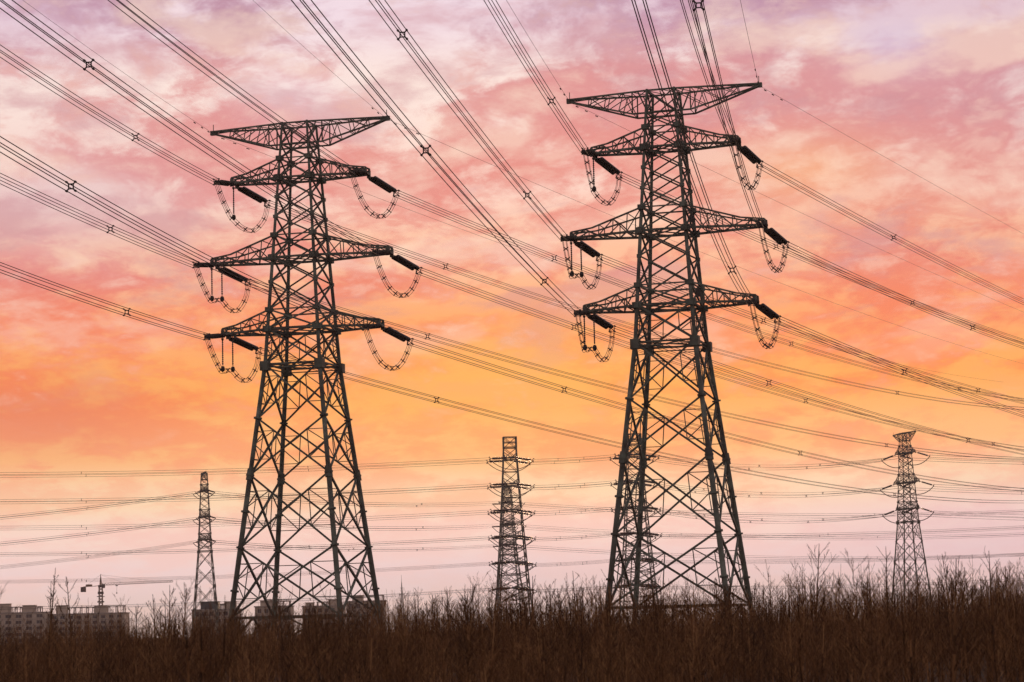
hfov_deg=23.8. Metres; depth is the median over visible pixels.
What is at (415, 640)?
bare sapling
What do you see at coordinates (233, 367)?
hanging insulator
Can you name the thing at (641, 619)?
bare sapling
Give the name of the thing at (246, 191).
insulator string
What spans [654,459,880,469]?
cable bundle
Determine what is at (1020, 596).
bare sapling
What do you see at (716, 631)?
bare sapling
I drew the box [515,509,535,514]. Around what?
insulator string
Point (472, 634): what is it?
bare sapling
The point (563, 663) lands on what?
bare sapling
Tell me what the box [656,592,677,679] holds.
bare sapling
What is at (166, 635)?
bare sapling
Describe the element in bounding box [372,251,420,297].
jumper loop
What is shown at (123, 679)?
bare sapling
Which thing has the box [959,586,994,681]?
bare sapling
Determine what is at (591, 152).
insulator string
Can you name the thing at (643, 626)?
bare sapling
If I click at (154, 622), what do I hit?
bare sapling
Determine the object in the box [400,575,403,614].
lattice mast
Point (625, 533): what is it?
insulator string
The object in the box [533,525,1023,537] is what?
cable bundle
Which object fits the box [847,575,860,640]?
bare sapling
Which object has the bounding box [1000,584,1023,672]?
bare sapling
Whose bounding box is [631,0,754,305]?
cable bundle
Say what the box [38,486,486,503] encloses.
cable bundle
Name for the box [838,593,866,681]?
bare sapling
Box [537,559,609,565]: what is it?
cable bundle
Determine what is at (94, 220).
cable bundle
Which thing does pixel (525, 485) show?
insulator string
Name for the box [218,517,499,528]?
cable bundle
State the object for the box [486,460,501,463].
insulator string
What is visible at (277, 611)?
bare sapling
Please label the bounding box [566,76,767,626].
transmission tower
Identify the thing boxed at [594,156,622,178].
insulator string
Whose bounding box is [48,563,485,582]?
cable bundle
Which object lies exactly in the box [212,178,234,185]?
insulator string
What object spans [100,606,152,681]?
bare sapling
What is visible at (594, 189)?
jumper loop
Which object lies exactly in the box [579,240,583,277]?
hanging insulator
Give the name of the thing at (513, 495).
jumper loop
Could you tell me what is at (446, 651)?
bare sapling
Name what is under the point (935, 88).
sky
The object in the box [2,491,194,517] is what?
cable bundle
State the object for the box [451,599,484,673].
bare sapling
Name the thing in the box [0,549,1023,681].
undergrowth
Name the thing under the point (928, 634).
bare sapling
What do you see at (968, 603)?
bare sapling
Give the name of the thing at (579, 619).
bare sapling
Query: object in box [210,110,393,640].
transmission tower
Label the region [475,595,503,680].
bare sapling
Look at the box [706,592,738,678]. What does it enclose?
bare sapling
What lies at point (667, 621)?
bare sapling
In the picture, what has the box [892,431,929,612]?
transmission tower
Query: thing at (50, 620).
bare sapling
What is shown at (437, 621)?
bare sapling
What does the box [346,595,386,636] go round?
apartment block
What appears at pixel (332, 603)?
apartment block
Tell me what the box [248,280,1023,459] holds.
cable bundle
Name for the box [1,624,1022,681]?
ground
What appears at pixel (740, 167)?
jumper loop
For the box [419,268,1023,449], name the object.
cable bundle
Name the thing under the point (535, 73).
cable bundle
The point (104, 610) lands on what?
apartment block
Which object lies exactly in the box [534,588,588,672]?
bare sapling
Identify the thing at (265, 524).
cable bundle
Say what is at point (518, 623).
bare sapling
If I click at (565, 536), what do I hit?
cable bundle
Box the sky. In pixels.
[0,0,1023,638]
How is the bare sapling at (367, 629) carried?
on the ground
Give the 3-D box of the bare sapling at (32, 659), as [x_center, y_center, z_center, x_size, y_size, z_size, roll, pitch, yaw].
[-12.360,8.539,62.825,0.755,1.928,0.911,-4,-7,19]
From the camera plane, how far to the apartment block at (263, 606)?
1033.95 m
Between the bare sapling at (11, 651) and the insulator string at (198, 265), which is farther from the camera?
the insulator string at (198, 265)
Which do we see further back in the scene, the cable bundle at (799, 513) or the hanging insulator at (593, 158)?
the cable bundle at (799, 513)
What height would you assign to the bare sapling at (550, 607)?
2.716 m
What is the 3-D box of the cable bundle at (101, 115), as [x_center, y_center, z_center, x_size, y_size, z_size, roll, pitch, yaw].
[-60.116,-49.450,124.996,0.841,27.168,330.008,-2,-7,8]
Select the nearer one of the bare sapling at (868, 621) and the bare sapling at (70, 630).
the bare sapling at (70, 630)
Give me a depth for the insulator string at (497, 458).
882.28 m
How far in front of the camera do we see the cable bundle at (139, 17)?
226.25 m
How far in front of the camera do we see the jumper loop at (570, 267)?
279.69 m
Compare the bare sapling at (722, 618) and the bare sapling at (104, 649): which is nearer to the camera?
the bare sapling at (104, 649)
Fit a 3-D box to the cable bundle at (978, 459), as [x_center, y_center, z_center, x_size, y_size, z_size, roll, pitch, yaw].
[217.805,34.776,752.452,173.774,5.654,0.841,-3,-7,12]
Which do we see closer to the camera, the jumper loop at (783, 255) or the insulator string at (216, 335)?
the jumper loop at (783, 255)
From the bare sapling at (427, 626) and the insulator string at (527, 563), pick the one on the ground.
the bare sapling at (427, 626)
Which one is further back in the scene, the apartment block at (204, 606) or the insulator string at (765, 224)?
the apartment block at (204, 606)
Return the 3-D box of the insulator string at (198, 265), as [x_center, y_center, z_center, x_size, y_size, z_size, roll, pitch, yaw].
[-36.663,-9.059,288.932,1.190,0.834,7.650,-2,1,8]
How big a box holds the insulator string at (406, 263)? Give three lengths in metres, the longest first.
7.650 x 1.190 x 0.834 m
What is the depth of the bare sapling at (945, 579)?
61.50 m
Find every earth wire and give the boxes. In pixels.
[23,0,211,132]
[221,137,998,381]
[253,0,386,118]
[390,120,1015,361]
[506,0,567,100]
[576,105,1017,309]
[740,0,758,83]
[762,87,1017,230]
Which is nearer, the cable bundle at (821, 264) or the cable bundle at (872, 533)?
the cable bundle at (821, 264)
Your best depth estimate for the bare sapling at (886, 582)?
65.66 m
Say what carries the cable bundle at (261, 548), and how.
attached to the insulator string
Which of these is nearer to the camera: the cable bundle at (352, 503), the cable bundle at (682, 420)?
the cable bundle at (682, 420)
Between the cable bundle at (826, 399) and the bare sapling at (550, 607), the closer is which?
the bare sapling at (550, 607)
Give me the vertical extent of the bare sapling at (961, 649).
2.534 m
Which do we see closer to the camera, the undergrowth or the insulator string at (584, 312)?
the undergrowth
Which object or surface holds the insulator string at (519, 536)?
attached to the transmission tower at (511, 458)
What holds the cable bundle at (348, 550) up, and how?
attached to the insulator string
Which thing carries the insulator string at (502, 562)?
attached to the transmission tower at (511, 458)
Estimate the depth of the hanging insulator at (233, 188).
292.84 m
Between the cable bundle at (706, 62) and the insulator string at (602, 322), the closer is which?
the cable bundle at (706, 62)
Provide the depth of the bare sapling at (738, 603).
85.34 m
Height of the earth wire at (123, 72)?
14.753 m
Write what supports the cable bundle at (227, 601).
attached to the transmission tower at (204, 511)
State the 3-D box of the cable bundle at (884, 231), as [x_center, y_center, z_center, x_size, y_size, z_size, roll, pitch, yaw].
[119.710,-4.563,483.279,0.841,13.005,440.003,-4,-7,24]
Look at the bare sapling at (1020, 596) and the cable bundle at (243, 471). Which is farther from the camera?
the cable bundle at (243, 471)
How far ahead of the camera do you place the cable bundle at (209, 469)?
882.63 m
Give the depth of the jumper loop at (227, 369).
291.32 m
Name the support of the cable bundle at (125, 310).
attached to the insulator string at (216, 335)
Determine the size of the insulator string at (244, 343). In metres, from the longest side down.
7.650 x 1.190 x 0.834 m
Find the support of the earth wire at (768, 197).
attached to the transmission tower at (637, 305)
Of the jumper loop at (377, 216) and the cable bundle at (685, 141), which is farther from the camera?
the jumper loop at (377, 216)
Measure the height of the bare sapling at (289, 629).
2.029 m
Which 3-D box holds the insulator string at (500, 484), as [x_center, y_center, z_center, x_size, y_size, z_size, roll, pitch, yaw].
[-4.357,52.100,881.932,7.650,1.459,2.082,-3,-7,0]
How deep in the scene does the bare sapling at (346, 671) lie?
44.01 m
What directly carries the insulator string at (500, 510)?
attached to the transmission tower at (511, 458)
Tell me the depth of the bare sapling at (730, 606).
77.56 m
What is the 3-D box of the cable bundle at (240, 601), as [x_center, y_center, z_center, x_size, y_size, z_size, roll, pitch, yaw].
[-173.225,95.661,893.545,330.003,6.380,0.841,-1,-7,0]
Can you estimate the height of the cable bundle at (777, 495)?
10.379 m
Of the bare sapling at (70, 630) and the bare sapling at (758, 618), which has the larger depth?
the bare sapling at (758, 618)
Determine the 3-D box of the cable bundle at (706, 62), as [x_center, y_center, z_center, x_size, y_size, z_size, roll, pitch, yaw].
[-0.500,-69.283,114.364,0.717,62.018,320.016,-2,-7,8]
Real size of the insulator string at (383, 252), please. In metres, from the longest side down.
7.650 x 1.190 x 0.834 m
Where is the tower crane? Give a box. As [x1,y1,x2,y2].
[81,574,172,604]
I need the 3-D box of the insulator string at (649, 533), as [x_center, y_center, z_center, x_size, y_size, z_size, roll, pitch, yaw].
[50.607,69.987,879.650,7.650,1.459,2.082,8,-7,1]
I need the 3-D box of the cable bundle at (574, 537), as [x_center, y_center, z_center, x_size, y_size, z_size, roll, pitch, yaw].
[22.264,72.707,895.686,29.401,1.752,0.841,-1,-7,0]
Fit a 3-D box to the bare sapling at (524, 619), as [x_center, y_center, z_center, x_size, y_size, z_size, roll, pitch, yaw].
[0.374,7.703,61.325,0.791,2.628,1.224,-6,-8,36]
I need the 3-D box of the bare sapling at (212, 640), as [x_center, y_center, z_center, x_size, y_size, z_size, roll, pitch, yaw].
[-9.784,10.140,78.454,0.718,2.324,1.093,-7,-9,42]
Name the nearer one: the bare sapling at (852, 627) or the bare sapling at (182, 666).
the bare sapling at (182, 666)
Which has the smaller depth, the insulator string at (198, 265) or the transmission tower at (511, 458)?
the insulator string at (198, 265)
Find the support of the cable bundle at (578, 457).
attached to the insulator string at (522, 458)
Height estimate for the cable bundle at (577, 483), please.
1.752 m
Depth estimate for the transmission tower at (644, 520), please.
887.96 m
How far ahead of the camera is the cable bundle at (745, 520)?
817.56 m
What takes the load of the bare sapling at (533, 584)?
on the ground
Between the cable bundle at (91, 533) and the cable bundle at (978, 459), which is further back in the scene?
the cable bundle at (91, 533)
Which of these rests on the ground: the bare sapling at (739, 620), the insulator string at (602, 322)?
the bare sapling at (739, 620)
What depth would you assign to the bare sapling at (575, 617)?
63.65 m
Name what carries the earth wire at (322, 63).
attached to the transmission tower at (286, 367)
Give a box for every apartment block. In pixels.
[0,603,49,644]
[49,605,129,642]
[191,601,241,637]
[254,600,294,637]
[301,599,345,633]
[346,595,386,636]
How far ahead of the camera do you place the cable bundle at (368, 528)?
969.62 m
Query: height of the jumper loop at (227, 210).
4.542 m
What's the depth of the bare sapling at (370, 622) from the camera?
93.25 m
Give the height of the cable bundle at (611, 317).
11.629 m
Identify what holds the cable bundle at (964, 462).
attached to the insulator string
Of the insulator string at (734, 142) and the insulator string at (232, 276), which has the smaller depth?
the insulator string at (734, 142)
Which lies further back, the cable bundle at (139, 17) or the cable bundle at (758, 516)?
the cable bundle at (758, 516)
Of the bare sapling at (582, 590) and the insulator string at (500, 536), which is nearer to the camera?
the bare sapling at (582, 590)
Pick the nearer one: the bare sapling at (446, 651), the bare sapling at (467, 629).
the bare sapling at (446, 651)
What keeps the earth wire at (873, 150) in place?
attached to the transmission tower at (637, 305)
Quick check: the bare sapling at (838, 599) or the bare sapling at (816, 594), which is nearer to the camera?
the bare sapling at (816, 594)
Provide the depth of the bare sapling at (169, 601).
63.66 m
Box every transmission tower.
[191,471,219,635]
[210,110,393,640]
[496,436,531,625]
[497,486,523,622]
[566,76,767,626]
[620,433,657,624]
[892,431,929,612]
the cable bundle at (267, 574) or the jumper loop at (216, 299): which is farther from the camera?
the cable bundle at (267, 574)
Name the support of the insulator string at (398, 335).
attached to the transmission tower at (286, 367)
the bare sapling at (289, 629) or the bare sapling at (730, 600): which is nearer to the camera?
the bare sapling at (289, 629)
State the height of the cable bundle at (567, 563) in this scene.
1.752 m
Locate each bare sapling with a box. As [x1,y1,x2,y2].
[0,623,22,681]
[12,630,54,681]
[18,637,42,680]
[22,625,43,675]
[37,568,60,680]
[42,593,66,674]
[50,578,92,681]
[85,629,108,681]
[87,618,123,681]
[97,628,111,677]
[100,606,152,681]
[102,621,133,681]
[137,594,175,677]
[140,607,191,681]
[141,609,186,681]
[149,588,184,661]
[158,588,202,681]
[192,621,220,679]
[217,611,247,669]
[219,604,261,681]
[247,619,257,673]
[258,598,302,681]
[273,621,301,681]
[275,609,297,657]
[286,603,321,681]
[296,606,324,678]
[328,604,368,681]
[337,600,364,681]
[344,600,365,647]
[350,615,382,681]
[356,601,379,674]
[358,607,379,681]
[365,607,384,679]
[389,595,413,665]
[399,611,422,674]
[417,603,440,678]
[420,613,439,669]
[424,593,442,650]
[430,601,465,681]
[431,595,453,674]
[433,596,464,681]
[444,583,489,681]
[444,603,488,680]
[449,590,480,668]
[450,595,469,681]
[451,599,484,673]
[454,594,486,680]
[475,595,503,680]
[493,599,528,681]
[503,605,534,678]
[508,584,534,672]
[510,595,535,672]
[516,575,552,672]
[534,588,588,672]
[535,583,571,678]
[542,606,579,681]
[560,578,592,681]
[567,597,591,654]
[568,588,594,680]
[585,596,626,681]
[613,587,662,676]
[614,612,630,669]
[623,599,673,675]
[626,595,647,678]
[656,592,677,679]
[659,596,676,670]
[669,590,695,680]
[699,577,737,681]
[703,590,727,667]
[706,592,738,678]
[707,593,739,681]
[708,585,728,635]
[712,593,735,669]
[719,585,741,646]
[720,584,739,649]
[728,589,744,639]
[731,595,750,671]
[733,583,772,678]
[740,584,771,680]
[740,598,770,646]
[741,595,757,650]
[748,596,792,681]
[758,600,776,675]
[770,600,784,680]
[772,584,786,624]
[780,543,846,673]
[821,577,844,635]
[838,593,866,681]
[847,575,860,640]
[852,578,881,681]
[856,581,875,634]
[856,586,912,681]
[857,597,876,679]
[861,583,885,664]
[873,546,914,681]
[898,589,920,638]
[904,595,938,678]
[906,573,935,678]
[917,583,945,681]
[921,596,935,667]
[923,558,983,681]
[926,575,945,676]
[929,573,966,670]
[933,552,972,681]
[944,583,979,680]
[949,567,979,673]
[959,578,978,657]
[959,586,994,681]
[963,579,1000,681]
[965,548,1007,681]
[969,587,1002,677]
[983,567,1011,667]
[986,573,1020,681]
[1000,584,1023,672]
[1013,569,1023,640]
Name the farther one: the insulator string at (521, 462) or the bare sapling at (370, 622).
the insulator string at (521, 462)
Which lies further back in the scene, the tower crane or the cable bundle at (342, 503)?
the tower crane
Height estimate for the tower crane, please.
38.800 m
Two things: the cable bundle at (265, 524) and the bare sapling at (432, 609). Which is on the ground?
the bare sapling at (432, 609)
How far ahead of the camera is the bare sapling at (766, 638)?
45.55 m
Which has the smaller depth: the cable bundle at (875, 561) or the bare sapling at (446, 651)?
the bare sapling at (446, 651)
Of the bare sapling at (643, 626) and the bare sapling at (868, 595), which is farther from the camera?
the bare sapling at (868, 595)
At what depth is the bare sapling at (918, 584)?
66.61 m
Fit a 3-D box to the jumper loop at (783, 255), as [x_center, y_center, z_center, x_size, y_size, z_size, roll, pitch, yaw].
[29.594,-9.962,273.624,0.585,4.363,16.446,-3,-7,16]
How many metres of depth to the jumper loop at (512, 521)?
880.33 m
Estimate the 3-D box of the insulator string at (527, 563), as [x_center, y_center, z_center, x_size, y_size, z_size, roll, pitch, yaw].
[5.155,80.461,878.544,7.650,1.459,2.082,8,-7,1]
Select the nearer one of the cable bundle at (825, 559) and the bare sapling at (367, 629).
the bare sapling at (367, 629)
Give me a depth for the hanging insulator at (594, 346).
278.83 m
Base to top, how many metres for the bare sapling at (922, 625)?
2.285 m
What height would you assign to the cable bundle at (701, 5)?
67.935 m
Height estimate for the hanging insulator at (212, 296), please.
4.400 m
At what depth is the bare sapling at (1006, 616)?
59.54 m
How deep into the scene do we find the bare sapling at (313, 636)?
67.44 m
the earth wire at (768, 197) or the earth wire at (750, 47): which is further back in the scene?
the earth wire at (768, 197)
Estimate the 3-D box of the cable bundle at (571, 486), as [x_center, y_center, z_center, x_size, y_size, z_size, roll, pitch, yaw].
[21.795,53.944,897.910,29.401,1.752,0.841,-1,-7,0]
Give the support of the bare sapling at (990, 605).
on the ground
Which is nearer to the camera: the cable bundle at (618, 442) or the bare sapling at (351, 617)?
the bare sapling at (351, 617)
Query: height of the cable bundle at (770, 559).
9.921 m
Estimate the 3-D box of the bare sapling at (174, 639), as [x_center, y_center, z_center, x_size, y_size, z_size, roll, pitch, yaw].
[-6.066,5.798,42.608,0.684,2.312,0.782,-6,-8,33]
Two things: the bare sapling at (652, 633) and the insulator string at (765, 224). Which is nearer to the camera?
the bare sapling at (652, 633)
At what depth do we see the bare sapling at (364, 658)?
47.55 m
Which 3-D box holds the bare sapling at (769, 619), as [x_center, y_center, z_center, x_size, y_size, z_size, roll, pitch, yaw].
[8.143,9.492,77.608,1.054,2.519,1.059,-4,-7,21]
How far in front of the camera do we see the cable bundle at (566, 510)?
880.39 m
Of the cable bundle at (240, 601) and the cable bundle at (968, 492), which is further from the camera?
the cable bundle at (240, 601)
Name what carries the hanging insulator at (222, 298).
hanging from the transmission tower at (286, 367)
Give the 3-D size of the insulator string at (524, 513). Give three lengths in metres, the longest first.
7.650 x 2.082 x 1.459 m
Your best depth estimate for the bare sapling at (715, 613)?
76.91 m
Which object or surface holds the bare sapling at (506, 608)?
on the ground
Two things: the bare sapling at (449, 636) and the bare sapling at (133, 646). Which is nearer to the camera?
the bare sapling at (133, 646)
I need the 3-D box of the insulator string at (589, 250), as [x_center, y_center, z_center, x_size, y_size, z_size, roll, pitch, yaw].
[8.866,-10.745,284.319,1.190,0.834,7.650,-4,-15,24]
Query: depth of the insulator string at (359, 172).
282.58 m
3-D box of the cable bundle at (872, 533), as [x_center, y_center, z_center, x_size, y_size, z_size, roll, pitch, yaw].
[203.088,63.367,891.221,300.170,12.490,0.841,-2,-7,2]
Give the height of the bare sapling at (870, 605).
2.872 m
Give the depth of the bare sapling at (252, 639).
78.93 m
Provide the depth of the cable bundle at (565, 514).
896.40 m
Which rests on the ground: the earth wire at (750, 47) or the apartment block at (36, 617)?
the apartment block at (36, 617)
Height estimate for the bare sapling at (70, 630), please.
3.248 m
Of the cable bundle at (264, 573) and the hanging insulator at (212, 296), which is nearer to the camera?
the hanging insulator at (212, 296)
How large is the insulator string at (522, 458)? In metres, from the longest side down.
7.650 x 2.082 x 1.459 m
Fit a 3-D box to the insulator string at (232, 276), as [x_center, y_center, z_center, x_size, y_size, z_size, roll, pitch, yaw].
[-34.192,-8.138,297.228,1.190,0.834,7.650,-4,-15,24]
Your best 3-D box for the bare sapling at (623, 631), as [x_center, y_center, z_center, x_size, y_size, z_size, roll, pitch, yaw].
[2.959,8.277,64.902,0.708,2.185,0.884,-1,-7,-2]
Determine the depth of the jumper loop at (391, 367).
284.59 m
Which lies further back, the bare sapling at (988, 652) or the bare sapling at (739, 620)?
the bare sapling at (739, 620)
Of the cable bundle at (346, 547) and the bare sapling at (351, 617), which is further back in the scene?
the cable bundle at (346, 547)
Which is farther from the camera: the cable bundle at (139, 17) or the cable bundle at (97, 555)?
the cable bundle at (97, 555)
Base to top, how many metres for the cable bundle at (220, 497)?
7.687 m
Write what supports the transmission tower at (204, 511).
on the ground
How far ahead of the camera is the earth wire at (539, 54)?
258.30 m
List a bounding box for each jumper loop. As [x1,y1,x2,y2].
[193,263,250,312]
[204,335,261,382]
[214,181,269,232]
[349,170,398,218]
[363,326,411,370]
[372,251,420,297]
[489,459,533,469]
[490,511,534,521]
[491,486,534,495]
[491,537,535,547]
[492,563,536,573]
[562,237,601,289]
[575,312,614,361]
[583,150,621,205]
[731,138,761,189]
[749,301,779,348]
[758,223,787,272]
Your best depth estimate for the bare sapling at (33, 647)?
65.51 m
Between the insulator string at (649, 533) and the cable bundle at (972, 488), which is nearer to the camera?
the cable bundle at (972, 488)
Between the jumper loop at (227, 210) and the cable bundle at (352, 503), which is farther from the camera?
the cable bundle at (352, 503)
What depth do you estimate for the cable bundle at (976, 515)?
764.63 m
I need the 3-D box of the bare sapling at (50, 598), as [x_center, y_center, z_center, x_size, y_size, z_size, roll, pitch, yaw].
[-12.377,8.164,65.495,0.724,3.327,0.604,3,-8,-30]
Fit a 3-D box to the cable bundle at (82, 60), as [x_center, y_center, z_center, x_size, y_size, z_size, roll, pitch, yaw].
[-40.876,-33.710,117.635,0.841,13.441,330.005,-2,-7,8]
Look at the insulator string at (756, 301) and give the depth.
266.58 m
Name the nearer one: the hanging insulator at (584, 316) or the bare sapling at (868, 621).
the bare sapling at (868, 621)
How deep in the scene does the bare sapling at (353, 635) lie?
57.38 m
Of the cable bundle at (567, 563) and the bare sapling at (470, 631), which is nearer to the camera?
the bare sapling at (470, 631)
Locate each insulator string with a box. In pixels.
[192,261,214,267]
[203,333,225,339]
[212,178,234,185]
[216,267,251,285]
[227,337,261,353]
[236,186,270,206]
[347,167,366,175]
[362,323,380,330]
[367,176,399,196]
[371,248,390,255]
[381,327,413,344]
[390,254,422,273]
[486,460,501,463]
[489,456,508,460]
[489,482,509,486]
[490,509,507,512]
[491,535,510,538]
[491,561,511,564]
[511,486,531,490]
[512,511,531,516]
[513,460,530,464]
[514,457,533,461]
[515,483,534,487]
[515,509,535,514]
[518,535,535,540]
[519,561,536,565]
[560,234,575,241]
[574,241,602,260]
[574,309,588,316]
[581,148,595,155]
[587,314,615,332]
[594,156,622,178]
[619,531,636,534]
[642,532,661,536]
[728,136,740,144]
[738,145,763,167]
[747,299,758,306]
[755,220,767,227]
[755,303,780,322]
[764,228,789,247]
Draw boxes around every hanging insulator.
[210,268,213,300]
[220,266,223,301]
[221,338,224,371]
[231,336,234,371]
[232,187,235,219]
[570,242,573,276]
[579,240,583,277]
[583,315,586,350]
[592,157,595,191]
[592,313,596,350]
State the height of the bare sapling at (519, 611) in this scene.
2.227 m
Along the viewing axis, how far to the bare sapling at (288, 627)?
76.78 m
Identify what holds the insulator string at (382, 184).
attached to the transmission tower at (286, 367)
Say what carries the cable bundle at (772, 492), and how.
attached to the insulator string
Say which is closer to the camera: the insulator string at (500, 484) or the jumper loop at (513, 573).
the jumper loop at (513, 573)
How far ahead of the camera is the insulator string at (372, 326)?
279.81 m
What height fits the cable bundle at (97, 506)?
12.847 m
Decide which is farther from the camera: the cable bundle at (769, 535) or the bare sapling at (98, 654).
the cable bundle at (769, 535)
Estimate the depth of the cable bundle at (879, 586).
890.25 m
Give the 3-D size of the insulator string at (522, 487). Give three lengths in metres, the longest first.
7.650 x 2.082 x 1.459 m
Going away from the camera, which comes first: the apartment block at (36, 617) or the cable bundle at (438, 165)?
the cable bundle at (438, 165)
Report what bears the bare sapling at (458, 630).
on the ground
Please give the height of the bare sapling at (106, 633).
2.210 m
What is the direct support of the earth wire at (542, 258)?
attached to the transmission tower at (286, 367)
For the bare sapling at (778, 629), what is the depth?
62.44 m
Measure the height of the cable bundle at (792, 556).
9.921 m
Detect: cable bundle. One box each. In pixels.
[0,0,376,254]
[0,45,218,184]
[0,136,367,329]
[0,173,196,267]
[0,262,208,339]
[0,458,477,474]
[0,461,477,477]
[0,484,480,501]
[0,493,192,519]
[0,589,479,609]
[1,519,192,545]
[1,541,190,567]
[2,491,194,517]
[2,542,190,568]
[4,517,194,543]
[14,536,482,554]
[27,588,485,608]
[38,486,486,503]
[48,562,483,581]
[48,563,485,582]
[50,512,484,529]
[54,538,475,555]
[56,510,483,527]
[108,0,353,173]
[213,494,483,506]
[214,519,482,530]
[215,491,494,504]
[216,540,493,549]
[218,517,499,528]
[219,542,491,550]
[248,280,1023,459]
[260,348,1023,502]
[268,201,1023,409]
[291,0,579,316]
[369,0,566,240]
[396,191,1023,401]
[411,339,1023,490]
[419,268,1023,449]
[484,0,587,153]
[518,504,1018,516]
[526,503,1023,514]
[526,528,1017,539]
[528,547,1020,559]
[529,545,1023,558]
[532,458,603,463]
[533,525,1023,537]
[534,509,607,515]
[535,481,607,487]
[535,507,609,513]
[536,533,609,539]
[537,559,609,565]
[537,560,609,566]
[543,483,610,489]
[550,535,611,540]
[554,454,614,460]
[599,255,1022,403]
[611,326,1023,454]
[619,173,1023,343]
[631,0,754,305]
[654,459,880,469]
[657,486,877,497]
[659,511,877,522]
[660,456,896,466]
[660,508,902,520]
[661,482,897,494]
[664,578,1020,588]
[668,553,1014,562]
[674,526,1009,536]
[680,0,734,141]
[692,0,763,226]
[759,162,1023,304]
[762,554,1011,563]
[768,527,1015,537]
[777,316,1023,416]
[786,243,1023,348]
[791,579,1007,588]
[911,487,1021,493]
[915,458,1023,464]
[916,513,1011,519]
[931,455,1023,460]
[934,484,1023,490]
[936,511,1015,516]
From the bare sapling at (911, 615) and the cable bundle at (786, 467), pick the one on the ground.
the bare sapling at (911, 615)
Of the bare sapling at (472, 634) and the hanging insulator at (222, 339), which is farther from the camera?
the hanging insulator at (222, 339)
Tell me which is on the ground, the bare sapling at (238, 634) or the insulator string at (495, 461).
the bare sapling at (238, 634)
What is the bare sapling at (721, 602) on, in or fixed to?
on the ground
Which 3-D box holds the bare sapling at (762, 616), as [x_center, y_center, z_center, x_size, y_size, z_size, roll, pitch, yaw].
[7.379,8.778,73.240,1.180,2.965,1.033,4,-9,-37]
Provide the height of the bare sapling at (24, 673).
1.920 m
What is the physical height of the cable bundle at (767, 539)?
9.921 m
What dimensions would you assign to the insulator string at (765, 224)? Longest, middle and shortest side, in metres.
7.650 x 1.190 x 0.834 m
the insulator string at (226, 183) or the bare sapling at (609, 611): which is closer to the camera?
the bare sapling at (609, 611)
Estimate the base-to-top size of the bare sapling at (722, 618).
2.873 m
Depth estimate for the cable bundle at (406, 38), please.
203.90 m
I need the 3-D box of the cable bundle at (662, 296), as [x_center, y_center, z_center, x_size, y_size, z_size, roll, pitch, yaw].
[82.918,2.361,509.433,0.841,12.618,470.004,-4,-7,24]
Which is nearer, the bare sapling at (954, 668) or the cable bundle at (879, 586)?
the bare sapling at (954, 668)
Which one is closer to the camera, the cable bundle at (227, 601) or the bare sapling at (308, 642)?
the bare sapling at (308, 642)
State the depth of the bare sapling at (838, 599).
81.24 m
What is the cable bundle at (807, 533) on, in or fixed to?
attached to the insulator string at (649, 533)
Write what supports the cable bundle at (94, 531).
attached to the insulator string
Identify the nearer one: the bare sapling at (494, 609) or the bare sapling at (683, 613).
the bare sapling at (494, 609)
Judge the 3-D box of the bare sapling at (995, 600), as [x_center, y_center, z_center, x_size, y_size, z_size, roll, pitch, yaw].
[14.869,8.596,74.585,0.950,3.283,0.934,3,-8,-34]
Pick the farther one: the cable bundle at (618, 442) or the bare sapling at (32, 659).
the cable bundle at (618, 442)
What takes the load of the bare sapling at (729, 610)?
on the ground
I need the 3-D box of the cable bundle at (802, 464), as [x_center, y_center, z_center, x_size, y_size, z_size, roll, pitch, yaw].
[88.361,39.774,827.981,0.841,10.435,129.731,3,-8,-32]
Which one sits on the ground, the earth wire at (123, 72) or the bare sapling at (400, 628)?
the bare sapling at (400, 628)
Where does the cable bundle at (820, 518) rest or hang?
attached to the insulator string
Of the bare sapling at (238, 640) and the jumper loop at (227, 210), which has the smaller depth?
the bare sapling at (238, 640)
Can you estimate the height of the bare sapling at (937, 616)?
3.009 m
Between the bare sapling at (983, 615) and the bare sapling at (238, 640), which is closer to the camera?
the bare sapling at (238, 640)
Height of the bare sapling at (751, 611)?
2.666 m
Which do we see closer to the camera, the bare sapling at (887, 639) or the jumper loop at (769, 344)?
the bare sapling at (887, 639)
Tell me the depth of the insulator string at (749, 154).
280.01 m
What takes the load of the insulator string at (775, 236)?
attached to the transmission tower at (637, 305)
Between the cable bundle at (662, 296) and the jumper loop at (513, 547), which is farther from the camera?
the jumper loop at (513, 547)
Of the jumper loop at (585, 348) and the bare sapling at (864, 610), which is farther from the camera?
the jumper loop at (585, 348)
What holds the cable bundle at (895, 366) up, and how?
attached to the insulator string at (766, 310)
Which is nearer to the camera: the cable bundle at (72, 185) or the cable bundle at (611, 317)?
the cable bundle at (72, 185)
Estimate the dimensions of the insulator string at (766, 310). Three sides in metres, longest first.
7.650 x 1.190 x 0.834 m
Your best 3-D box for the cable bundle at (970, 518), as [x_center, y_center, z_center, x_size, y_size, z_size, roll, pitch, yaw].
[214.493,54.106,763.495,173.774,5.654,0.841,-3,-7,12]
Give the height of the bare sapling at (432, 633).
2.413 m
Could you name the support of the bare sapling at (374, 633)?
on the ground
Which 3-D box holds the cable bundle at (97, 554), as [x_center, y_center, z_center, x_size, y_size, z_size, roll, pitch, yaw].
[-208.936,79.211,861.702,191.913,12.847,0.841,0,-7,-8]
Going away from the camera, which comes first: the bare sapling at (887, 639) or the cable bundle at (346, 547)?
the bare sapling at (887, 639)
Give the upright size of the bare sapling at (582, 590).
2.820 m
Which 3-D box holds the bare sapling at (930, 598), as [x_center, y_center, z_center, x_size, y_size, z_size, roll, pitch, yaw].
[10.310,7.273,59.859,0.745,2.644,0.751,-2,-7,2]
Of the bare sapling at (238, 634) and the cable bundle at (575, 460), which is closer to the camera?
the bare sapling at (238, 634)
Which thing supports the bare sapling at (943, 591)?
on the ground

